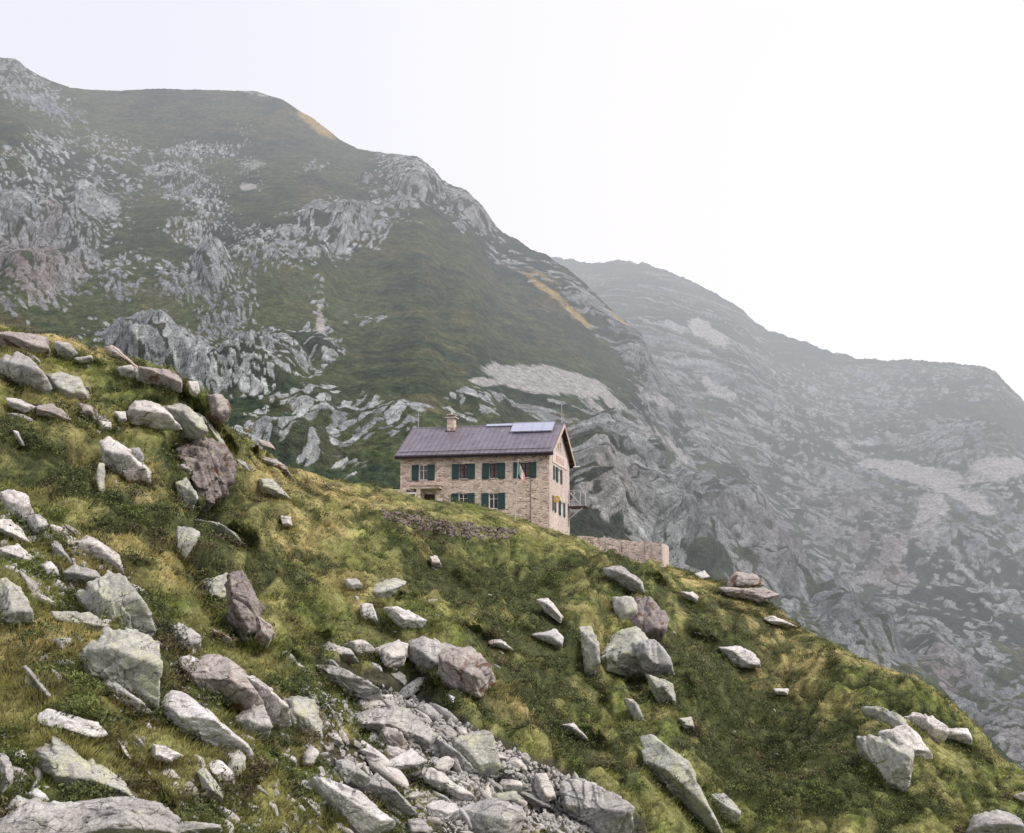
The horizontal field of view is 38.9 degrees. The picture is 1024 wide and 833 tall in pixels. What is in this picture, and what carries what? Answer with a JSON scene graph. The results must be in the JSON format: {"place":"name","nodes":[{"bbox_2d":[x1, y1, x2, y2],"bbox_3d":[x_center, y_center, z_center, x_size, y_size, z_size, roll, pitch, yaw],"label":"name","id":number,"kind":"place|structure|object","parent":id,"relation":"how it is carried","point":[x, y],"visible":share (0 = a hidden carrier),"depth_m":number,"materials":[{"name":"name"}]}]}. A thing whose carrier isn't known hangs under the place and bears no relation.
{"place":"outdoors","nodes":[
{"label":"outdoors","id":0,"kind":"place"},
{"bbox_2d":[0,58,1016,765],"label":"mountain","id":1,"kind":"structure","parent":0,"point":[298,288],"depth_m":432.70,"materials":[{"name":"stone"}]},
{"bbox_2d":[0,323,1023,832],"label":"hillside","id":2,"kind":"structure","parent":0,"point":[38,469],"depth_m":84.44,"materials":[{"name":"plant"}]},
{"bbox_2d":[0,753,14,794],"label":"rock outcrop","id":3,"kind":"object","parent":2,"relation":"on","point":[6,768],"visible":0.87,"depth_m":41.56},
{"bbox_2d":[0,519,30,543],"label":"boulder","id":4,"kind":"object","parent":2,"relation":"on","point":[14,531],"visible":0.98,"depth_m":57.42,"materials":[{"name":"stone"}]},
{"bbox_2d":[0,577,33,625],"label":"boulder","id":5,"kind":"object","parent":2,"relation":"on","point":[17,604],"visible":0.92,"depth_m":51.04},
{"bbox_2d":[0,489,33,521],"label":"boulder","id":6,"kind":"object","parent":2,"relation":"on","point":[12,500],"visible":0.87,"depth_m":58.96,"materials":[{"name":"stone"}]},
{"bbox_2d":[0,543,33,562],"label":"boulder","id":7,"kind":"object","parent":2,"relation":"on","point":[17,550],"visible":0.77,"depth_m":56.19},
{"bbox_2d":[5,398,34,413],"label":"rock slab","id":8,"kind":"object","parent":2,"relation":"on","point":[22,406],"visible":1,"depth_m":72.89,"materials":[{"name":"stone"}]},
{"bbox_2d":[0,331,49,357],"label":"boulder","id":9,"kind":"object","parent":2,"relation":"on","point":[34,342],"visible":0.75,"depth_m":80.29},
{"bbox_2d":[0,351,52,394],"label":"rock slab","id":10,"kind":"object","parent":2,"relation":"on","point":[19,369],"visible":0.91,"depth_m":76.11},
{"bbox_2d":[19,570,40,593],"bbox_3d":[-17.987,6.376,54.288,0.473,1.550,0.592,-42,13,-23],"label":"scree block","id":11,"kind":"object","parent":2,"relation":"on","point":[31,583],"depth_m":54.12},
{"bbox_2d":[22,665,50,699],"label":"rock slab","id":12,"kind":"object","parent":2,"relation":"on","point":[28,671],"visible":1,"depth_m":46.24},
{"bbox_2d":[27,514,48,533],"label":"stone","id":13,"kind":"object","parent":2,"relation":"on","point":[37,521],"visible":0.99,"depth_m":58.31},
{"bbox_2d":[0,798,83,832],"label":"rock outcrop","id":14,"kind":"object","parent":2,"relation":"on","point":[34,815],"visible":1,"depth_m":39.84,"materials":[{"name":"stone"}]},
{"bbox_2d":[34,403,71,419],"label":"rock slab","id":15,"kind":"object","parent":2,"relation":"on","point":[46,409],"visible":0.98,"depth_m":73.65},
{"bbox_2d":[51,540,71,565],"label":"boulder","id":16,"kind":"object","parent":2,"relation":"on","point":[57,547],"visible":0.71,"depth_m":57.58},
{"bbox_2d":[54,341,78,359],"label":"rock outcrop","id":17,"kind":"object","parent":2,"relation":"on","point":[65,349],"visible":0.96,"depth_m":83.03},
{"bbox_2d":[46,372,89,399],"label":"boulder","id":18,"kind":"object","parent":2,"relation":"on","point":[69,386],"visible":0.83,"depth_m":76.96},
{"bbox_2d":[37,708,107,740],"bbox_3d":[-13.694,9.586,45.247,2.117,1.039,0.935,3,-27,-22],"label":"rock slab","id":19,"kind":"object","parent":2,"relation":"on","point":[79,724],"visible":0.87,"depth_m":45.08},
{"bbox_2d":[50,611,109,629],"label":"rock slab","id":20,"kind":"object","parent":2,"relation":"on","point":[90,618],"visible":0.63,"depth_m":52.43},
{"bbox_2d":[63,564,100,583],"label":"boulder","id":21,"kind":"object","parent":2,"relation":"on","point":[76,572],"visible":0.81,"depth_m":56.84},
{"bbox_2d":[33,736,134,798],"bbox_3d":[-13.096,10.744,43.973,3.171,2.068,2.023,-2,-9,12],"label":"rock slab","id":22,"kind":"object","parent":2,"relation":"on","point":[64,763],"visible":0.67,"depth_m":43.58,"materials":[{"name":"stone"}]},
{"bbox_2d":[77,535,123,573],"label":"boulder","id":23,"kind":"object","parent":2,"relation":"on","point":[87,543],"visible":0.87,"depth_m":58.33,"materials":[{"name":"stone"}]},
{"bbox_2d":[96,463,104,491],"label":"rock outcrop","id":24,"kind":"object","parent":2,"relation":"on","point":[100,476],"visible":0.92,"depth_m":67.52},
{"bbox_2d":[76,570,155,636],"bbox_3d":[-14.801,7.156,54.487,3.478,2.798,2.115,-7,-11,39],"label":"boulder","id":25,"kind":"object","parent":2,"relation":"on","point":[111,593],"visible":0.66,"depth_m":53.73,"materials":[{"name":"stone"}]},
{"bbox_2d":[77,626,162,711],"bbox_3d":[-13.389,8.702,49.316,2.811,3.124,3.238,2,-9,-16],"label":"boulder","id":26,"kind":"object","parent":2,"relation":"on","point":[130,659],"visible":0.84,"depth_m":48.47,"materials":[{"name":"stone"}]},
{"bbox_2d":[99,436,150,483],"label":"boulder","id":27,"kind":"object","parent":2,"relation":"on","point":[123,460],"visible":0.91,"depth_m":71.02,"materials":[{"name":"stone"}]},
{"bbox_2d":[102,680,151,713],"bbox_3d":[-13.030,9.366,48.605,2.100,1.292,0.646,-2,-9,11],"label":"rock slab","id":28,"kind":"object","parent":2,"relation":"on","point":[118,688],"visible":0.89,"depth_m":48.35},
{"bbox_2d":[117,365,136,376],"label":"rock outcrop","id":29,"kind":"object","parent":2,"relation":"on","point":[128,370],"visible":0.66,"depth_m":82.72,"materials":[{"name":"stone"}]},
{"bbox_2d":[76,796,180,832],"bbox_3d":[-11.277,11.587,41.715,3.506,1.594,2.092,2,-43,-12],"label":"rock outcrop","id":30,"kind":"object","parent":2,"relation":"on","point":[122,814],"visible":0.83,"depth_m":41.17,"materials":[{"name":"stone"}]},
{"bbox_2d":[126,400,181,430],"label":"boulder","id":31,"kind":"object","parent":2,"relation":"on","point":[155,415],"visible":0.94,"depth_m":78.57,"materials":[{"name":"stone"}]},
{"bbox_2d":[135,366,182,392],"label":"boulder","id":32,"kind":"object","parent":2,"relation":"on","point":[170,379],"visible":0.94,"depth_m":81.67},
{"bbox_2d":[152,744,182,764],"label":"boulder","id":33,"kind":"object","parent":2,"relation":"on","point":[169,754],"visible":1,"depth_m":46.04,"materials":[{"name":"stone"}]},
{"bbox_2d":[168,622,200,650],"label":"boulder","id":34,"kind":"object","parent":2,"relation":"on","point":[191,632],"visible":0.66,"depth_m":55.54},
{"bbox_2d":[164,403,207,440],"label":"rock slab","id":35,"kind":"object","parent":2,"relation":"on","point":[191,422],"visible":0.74,"depth_m":81.90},
{"bbox_2d":[175,477,197,513],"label":"rock outcrop","id":36,"kind":"object","parent":2,"relation":"on","point":[185,490],"visible":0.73,"depth_m":77.00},
{"bbox_2d":[175,526,199,559],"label":"rock","id":37,"kind":"object","parent":2,"relation":"on","point":[193,536],"visible":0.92,"depth_m":63.08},
{"bbox_2d":[179,821,221,832],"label":"rock slab","id":38,"kind":"object","parent":2,"relation":"on","point":[199,827],"visible":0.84,"depth_m":43.27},
{"bbox_2d":[174,437,236,512],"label":"boulder","id":39,"kind":"object","parent":2,"relation":"on","point":[211,462],"visible":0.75,"depth_m":81.92,"materials":[{"name":"stone"}]},
{"bbox_2d":[161,690,253,759],"bbox_3d":[-10.261,10.572,49.055,3.228,2.587,2.287,-2,-9,12],"label":"rock slab","id":40,"kind":"object","parent":2,"relation":"on","point":[184,710],"visible":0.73,"depth_m":48.40,"materials":[{"name":"stone"}]},
{"bbox_2d":[197,767,223,803],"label":"boulder","id":41,"kind":"object","parent":2,"relation":"on","point":[208,781],"visible":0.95,"depth_m":46.01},
{"bbox_2d":[199,572,227,600],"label":"rock","id":42,"kind":"object","parent":2,"relation":"on","point":[217,589],"visible":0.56,"depth_m":67.47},
{"bbox_2d":[206,393,230,424],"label":"rock outcrop","id":43,"kind":"object","parent":2,"relation":"on","point":[219,405],"visible":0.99,"depth_m":85.68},
{"bbox_2d":[194,519,244,545],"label":"rock slab","id":44,"kind":"object","parent":2,"relation":"on","point":[223,529],"visible":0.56,"depth_m":75.67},
{"bbox_2d":[209,759,235,783],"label":"boulder","id":45,"kind":"object","parent":2,"relation":"on","point":[218,769],"visible":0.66,"depth_m":47.09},
{"bbox_2d":[184,654,263,711],"bbox_3d":[-10.720,9.874,54.042,2.737,2.556,2.281,4,-44,-27],"label":"boulder","id":46,"kind":"object","parent":2,"relation":"on","point":[226,676],"visible":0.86,"depth_m":53.32,"materials":[{"name":"stone"}]},
{"bbox_2d":[225,750,245,776],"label":"boulder","id":47,"kind":"object","parent":2,"relation":"on","point":[239,760],"visible":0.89,"depth_m":47.63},
{"bbox_2d":[224,570,265,641],"bbox_3d":[-11.227,8.206,61.678,2.161,3.677,3.000,1,-32,-5],"label":"boulder","id":48,"kind":"object","parent":2,"relation":"on","point":[243,602],"visible":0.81,"depth_m":60.67,"materials":[{"name":"stone"}]},
{"bbox_2d":[234,704,272,741],"bbox_3d":[-9.570,11.214,53.362,1.441,1.702,1.390,8,-47,-43],"label":"rock slab","id":49,"kind":"object","parent":2,"relation":"on","point":[256,717],"visible":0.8,"depth_m":52.94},
{"bbox_2d":[255,615,275,648],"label":"rock","id":50,"kind":"object","parent":2,"relation":"on","point":[265,635],"visible":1,"depth_m":59.55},
{"bbox_2d":[247,675,291,731],"bbox_3d":[-9.112,10.792,54.567,2.705,2.214,1.098,-7,-11,40],"label":"boulder","id":51,"kind":"object","parent":2,"relation":"on","point":[277,709],"visible":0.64,"depth_m":53.98,"materials":[{"name":"stone"}]},
{"bbox_2d":[258,478,289,499],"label":"rock slab","id":52,"kind":"object","parent":2,"relation":"on","point":[268,486],"visible":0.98,"depth_m":92.03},
{"bbox_2d":[260,456,293,478],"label":"boulder","id":53,"kind":"object","parent":2,"relation":"on","point":[274,462],"visible":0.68,"depth_m":101.58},
{"bbox_2d":[0,509,593,832],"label":"scree","id":54,"kind":"structure","parent":2,"relation":"on","point":[533,767],"depth_m":61.80,"materials":[{"name":"stone"}]},
{"bbox_2d":[282,695,322,739],"bbox_3d":[-8.368,11.918,57.242,1.521,2.082,1.831,-45,-30,23],"label":"boulder","id":55,"kind":"object","parent":2,"relation":"on","point":[304,711],"visible":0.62,"depth_m":56.78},
{"bbox_2d":[302,746,318,766],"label":"stone","id":56,"kind":"object","parent":2,"relation":"on","point":[310,755],"visible":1,"depth_m":53.87,"materials":[{"name":"stone"}]},
{"bbox_2d":[322,641,358,663],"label":"boulder","id":57,"kind":"object","parent":2,"relation":"on","point":[340,650],"visible":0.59,"depth_m":69.44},
{"bbox_2d":[315,665,382,699],"bbox_3d":[-7.234,11.915,64.680,3.051,1.731,1.936,-2,-9,12],"label":"rock slab","id":58,"kind":"object","parent":2,"relation":"on","point":[348,680],"visible":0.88,"depth_m":64.04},
{"bbox_2d":[306,776,395,832],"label":"rock slab","id":59,"kind":"object","parent":2,"relation":"on","point":[364,811],"visible":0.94,"depth_m":51.24,"materials":[{"name":"stone"}]},
{"bbox_2d":[334,758,370,786],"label":"boulder","id":60,"kind":"object","parent":2,"relation":"on","point":[356,776],"visible":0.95,"depth_m":55.51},
{"bbox_2d":[343,578,362,589],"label":"stone","id":61,"kind":"object","parent":2,"relation":"on","point":[354,583],"visible":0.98,"depth_m":79.74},
{"bbox_2d":[344,639,374,654],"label":"stone","id":62,"kind":"object","parent":2,"relation":"on","point":[363,644],"visible":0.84,"depth_m":71.78,"materials":[{"name":"stone"}]},
{"bbox_2d":[360,603,378,622],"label":"stone","id":63,"kind":"object","parent":2,"relation":"on","point":[366,609],"visible":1,"depth_m":77.67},
{"bbox_2d":[361,740,408,792],"bbox_3d":[-5.300,14.390,59.188,3.179,0.956,1.291,32,-31,32],"label":"scree block","id":64,"kind":"object","parent":2,"relation":"on","point":[396,777],"depth_m":58.59,"materials":[{"name":"stone"}]},
{"bbox_2d":[358,773,419,815],"bbox_3d":[-4.753,14.641,55.849,2.164,1.738,1.425,-4,-9,23],"label":"rock slab","id":65,"kind":"object","parent":2,"relation":"on","point":[378,784],"visible":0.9,"depth_m":55.48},
{"bbox_2d":[372,578,405,598],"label":"rock slab","id":66,"kind":"object","parent":2,"relation":"on","point":[386,588],"visible":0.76,"depth_m":80.88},
{"bbox_2d":[374,639,408,667],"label":"boulder","id":67,"kind":"object","parent":2,"relation":"on","point":[394,654],"visible":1,"depth_m":72.05,"materials":[{"name":"stone"}]},
{"bbox_2d":[380,727,407,749],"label":"boulder","id":68,"kind":"object","parent":2,"relation":"on","point":[392,736],"visible":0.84,"depth_m":61.18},
{"bbox_2d":[353,706,438,748],"bbox_3d":[-5.052,13.505,62.920,3.678,2.067,2.013,2,-41,-13],"label":"boulder","id":69,"kind":"object","parent":2,"relation":"on","point":[407,723],"visible":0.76,"depth_m":62.38,"materials":[{"name":"stone"}]},
{"bbox_2d":[384,606,426,628],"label":"boulder","id":70,"kind":"object","parent":2,"relation":"on","point":[399,616],"visible":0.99,"depth_m":76.70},
{"bbox_2d":[386,748,426,769],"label":"rock slab","id":71,"kind":"object","parent":2,"relation":"on","point":[411,757],"visible":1,"depth_m":59.33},
{"bbox_2d":[399,676,425,698],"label":"scree block","id":72,"kind":"object","parent":2,"relation":"on","point":[407,691],"depth_m":71.61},
{"bbox_2d":[406,818,432,832],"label":"boulder","id":73,"kind":"object","parent":2,"relation":"on","point":[417,825],"visible":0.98,"depth_m":54.97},
{"bbox_2d":[416,703,439,721],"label":"boulder","id":74,"kind":"object","parent":2,"relation":"on","point":[431,712],"visible":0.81,"depth_m":66.54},
{"bbox_2d":[407,636,455,673],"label":"boulder","id":75,"kind":"object","parent":2,"relation":"on","point":[425,650],"visible":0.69,"depth_m":72.52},
{"bbox_2d":[427,800,458,822],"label":"rock slab","id":76,"kind":"object","parent":2,"relation":"on","point":[443,811],"visible":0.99,"depth_m":56.41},
{"bbox_2d":[433,756,453,771],"bbox_3d":[-2.912,14.712,61.277,1.110,0.634,0.565,-3,-1,-28],"label":"scree block","id":77,"kind":"object","parent":2,"relation":"on","point":[445,763],"depth_m":61.16,"materials":[{"name":"stone"}]},
{"bbox_2d":[429,702,457,723],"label":"scree block","id":78,"kind":"object","parent":2,"relation":"on","point":[444,712],"depth_m":67.30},
{"bbox_2d":[420,767,473,799],"bbox_3d":[-2.729,15.018,59.227,2.269,1.303,1.095,-3,-9,21],"label":"rock slab","id":79,"kind":"object","parent":2,"relation":"on","point":[434,777],"visible":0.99,"depth_m":59.01,"materials":[{"name":"stone"}]},
{"bbox_2d":[381,509,515,539],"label":"rubble","id":80,"kind":"object","parent":2,"relation":"on","point":[424,519],"visible":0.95,"depth_m":106.61,"materials":[{"name":"stone"}]},
{"bbox_2d":[436,738,476,772],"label":"boulder","id":81,"kind":"object","parent":2,"relation":"on","point":[445,749],"visible":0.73,"depth_m":62.27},
{"bbox_2d":[436,645,494,697],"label":"boulder","id":82,"kind":"object","parent":2,"relation":"on","point":[467,668],"visible":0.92,"depth_m":69.56,"materials":[{"name":"stone"}]},
{"bbox_2d":[451,730,500,777],"bbox_3d":[-1.578,14.572,63.234,2.073,2.162,1.555,1,-48,-10],"label":"boulder","id":83,"kind":"object","parent":2,"relation":"on","point":[477,751],"visible":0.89,"depth_m":62.66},
{"bbox_2d":[394,411,589,534],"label":"mountain hut","id":84,"kind":"object","parent":2,"relation":"on","point":[478,464],"visible":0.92,"depth_m":126.80,"materials":[{"name":"stone"}]},
{"bbox_2d":[460,797,524,832],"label":"rock slab","id":85,"kind":"object","parent":2,"relation":"on","point":[492,815],"visible":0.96,"depth_m":57.02,"materials":[{"name":"stone"}]},
{"bbox_2d":[491,791,520,804],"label":"boulder","id":86,"kind":"object","parent":2,"relation":"on","point":[510,796],"visible":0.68,"depth_m":61.13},
{"bbox_2d":[500,779,522,792],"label":"stone","id":87,"kind":"object","parent":2,"relation":"on","point":[508,785],"visible":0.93,"depth_m":64.02,"materials":[{"name":"stone"}]},
{"bbox_2d":[519,792,550,807],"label":"boulder","id":88,"kind":"object","parent":2,"relation":"on","point":[533,800],"visible":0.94,"depth_m":65.37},
{"bbox_2d":[533,773,555,801],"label":"boulder","id":89,"kind":"object","parent":2,"relation":"on","point":[543,788],"visible":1,"depth_m":65.42,"materials":[{"name":"stone"}]},
{"bbox_2d":[531,629,563,646],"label":"boulder","id":90,"kind":"object","parent":2,"relation":"on","point":[554,637],"visible":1,"depth_m":88.55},
{"bbox_2d":[536,598,562,622],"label":"boulder","id":91,"kind":"object","parent":2,"relation":"on","point":[547,606],"visible":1,"depth_m":93.15,"materials":[{"name":"stone"}]},
{"bbox_2d":[578,626,600,677],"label":"rock","id":92,"kind":"object","parent":2,"relation":"on","point":[590,650],"visible":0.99,"depth_m":89.84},
{"bbox_2d":[560,778,634,832],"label":"boulder","id":93,"kind":"object","parent":2,"relation":"on","point":[595,807],"visible":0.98,"depth_m":64.74,"materials":[{"name":"stone"}]},
{"bbox_2d":[577,536,668,566],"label":"terrace wall","id":94,"kind":"structure","parent":2,"relation":"on","point":[641,551],"depth_m":123.90,"materials":[{"name":"stone"}]},
{"bbox_2d":[600,626,647,678],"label":"boulder","id":95,"kind":"object","parent":2,"relation":"on","point":[620,658],"visible":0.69,"depth_m":94.02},
{"bbox_2d":[603,566,644,593],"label":"rock","id":96,"kind":"object","parent":2,"relation":"on","point":[624,575],"visible":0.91,"depth_m":102.70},
{"bbox_2d":[612,596,637,619],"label":"rock","id":97,"kind":"object","parent":2,"relation":"on","point":[625,607],"visible":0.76,"depth_m":99.38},
{"bbox_2d":[623,698,644,722],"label":"boulder","id":98,"kind":"object","parent":2,"relation":"on","point":[633,707],"visible":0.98,"depth_m":84.15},
{"bbox_2d":[630,596,668,641],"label":"boulder","id":99,"kind":"object","parent":2,"relation":"on","point":[651,619],"visible":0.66,"depth_m":98.97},
{"bbox_2d":[632,639,674,682],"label":"boulder","id":100,"kind":"object","parent":2,"relation":"on","point":[653,657],"visible":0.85,"depth_m":91.72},
{"bbox_2d":[646,674,675,704],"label":"rock outcrop","id":101,"kind":"object","parent":2,"relation":"on","point":[662,689],"visible":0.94,"depth_m":87.74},
{"bbox_2d":[639,734,722,832],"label":"rock slab","id":102,"kind":"object","parent":2,"relation":"on","point":[675,769],"visible":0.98,"depth_m":74.67,"materials":[{"name":"stone"}]},
{"bbox_2d":[710,793,740,824],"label":"boulder","id":103,"kind":"object","parent":2,"relation":"on","point":[730,806],"visible":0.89,"depth_m":77.11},
{"bbox_2d":[718,645,760,668],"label":"boulder","id":104,"kind":"object","parent":2,"relation":"on","point":[740,656],"visible":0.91,"depth_m":107.93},
{"bbox_2d":[727,572,764,587],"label":"boulder","id":105,"kind":"object","parent":2,"relation":"on","point":[742,580],"visible":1,"depth_m":117.28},
{"bbox_2d":[717,587,778,603],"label":"rock outcrop","id":106,"kind":"object","parent":2,"relation":"on","point":[758,595],"visible":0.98,"depth_m":120.25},
{"bbox_2d":[860,706,907,726],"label":"rock slab","id":107,"kind":"object","parent":2,"relation":"on","point":[883,715],"visible":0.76,"depth_m":91.73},
{"bbox_2d":[856,734,914,791],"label":"rock slab","id":108,"kind":"object","parent":2,"relation":"on","point":[891,760],"visible":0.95,"depth_m":83.16,"materials":[{"name":"stone"}]},
{"bbox_2d":[877,724,932,760],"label":"rock slab","id":109,"kind":"object","parent":2,"relation":"on","point":[907,735],"visible":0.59,"depth_m":88.93,"materials":[{"name":"stone"}]},
{"bbox_2d":[904,712,948,743],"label":"rock slab","id":110,"kind":"object","parent":2,"relation":"on","point":[935,726],"visible":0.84,"depth_m":92.99,"materials":[{"name":"stone"}]},
{"bbox_2d":[947,728,971,744],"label":"rock slab","id":111,"kind":"object","parent":2,"relation":"on","point":[962,735],"visible":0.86,"depth_m":95.26,"materials":[{"name":"stone"}]},
{"bbox_2d":[965,809,1023,832],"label":"rock outcrop","id":112,"kind":"object","parent":2,"relation":"on","point":[996,821],"visible":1,"depth_m":80.23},
{"bbox_2d":[0,0,1023,400],"label":"sky","id":113,"kind":"structure","parent":0,"point":[845,175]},
{"bbox_2d":[551,257,1023,771],"bbox_3d":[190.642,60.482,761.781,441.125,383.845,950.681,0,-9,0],"label":"mountain","id":114,"kind":"structure","parent":0,"point":[895,488],"depth_m":591.70,"materials":[{"name":"stone"}]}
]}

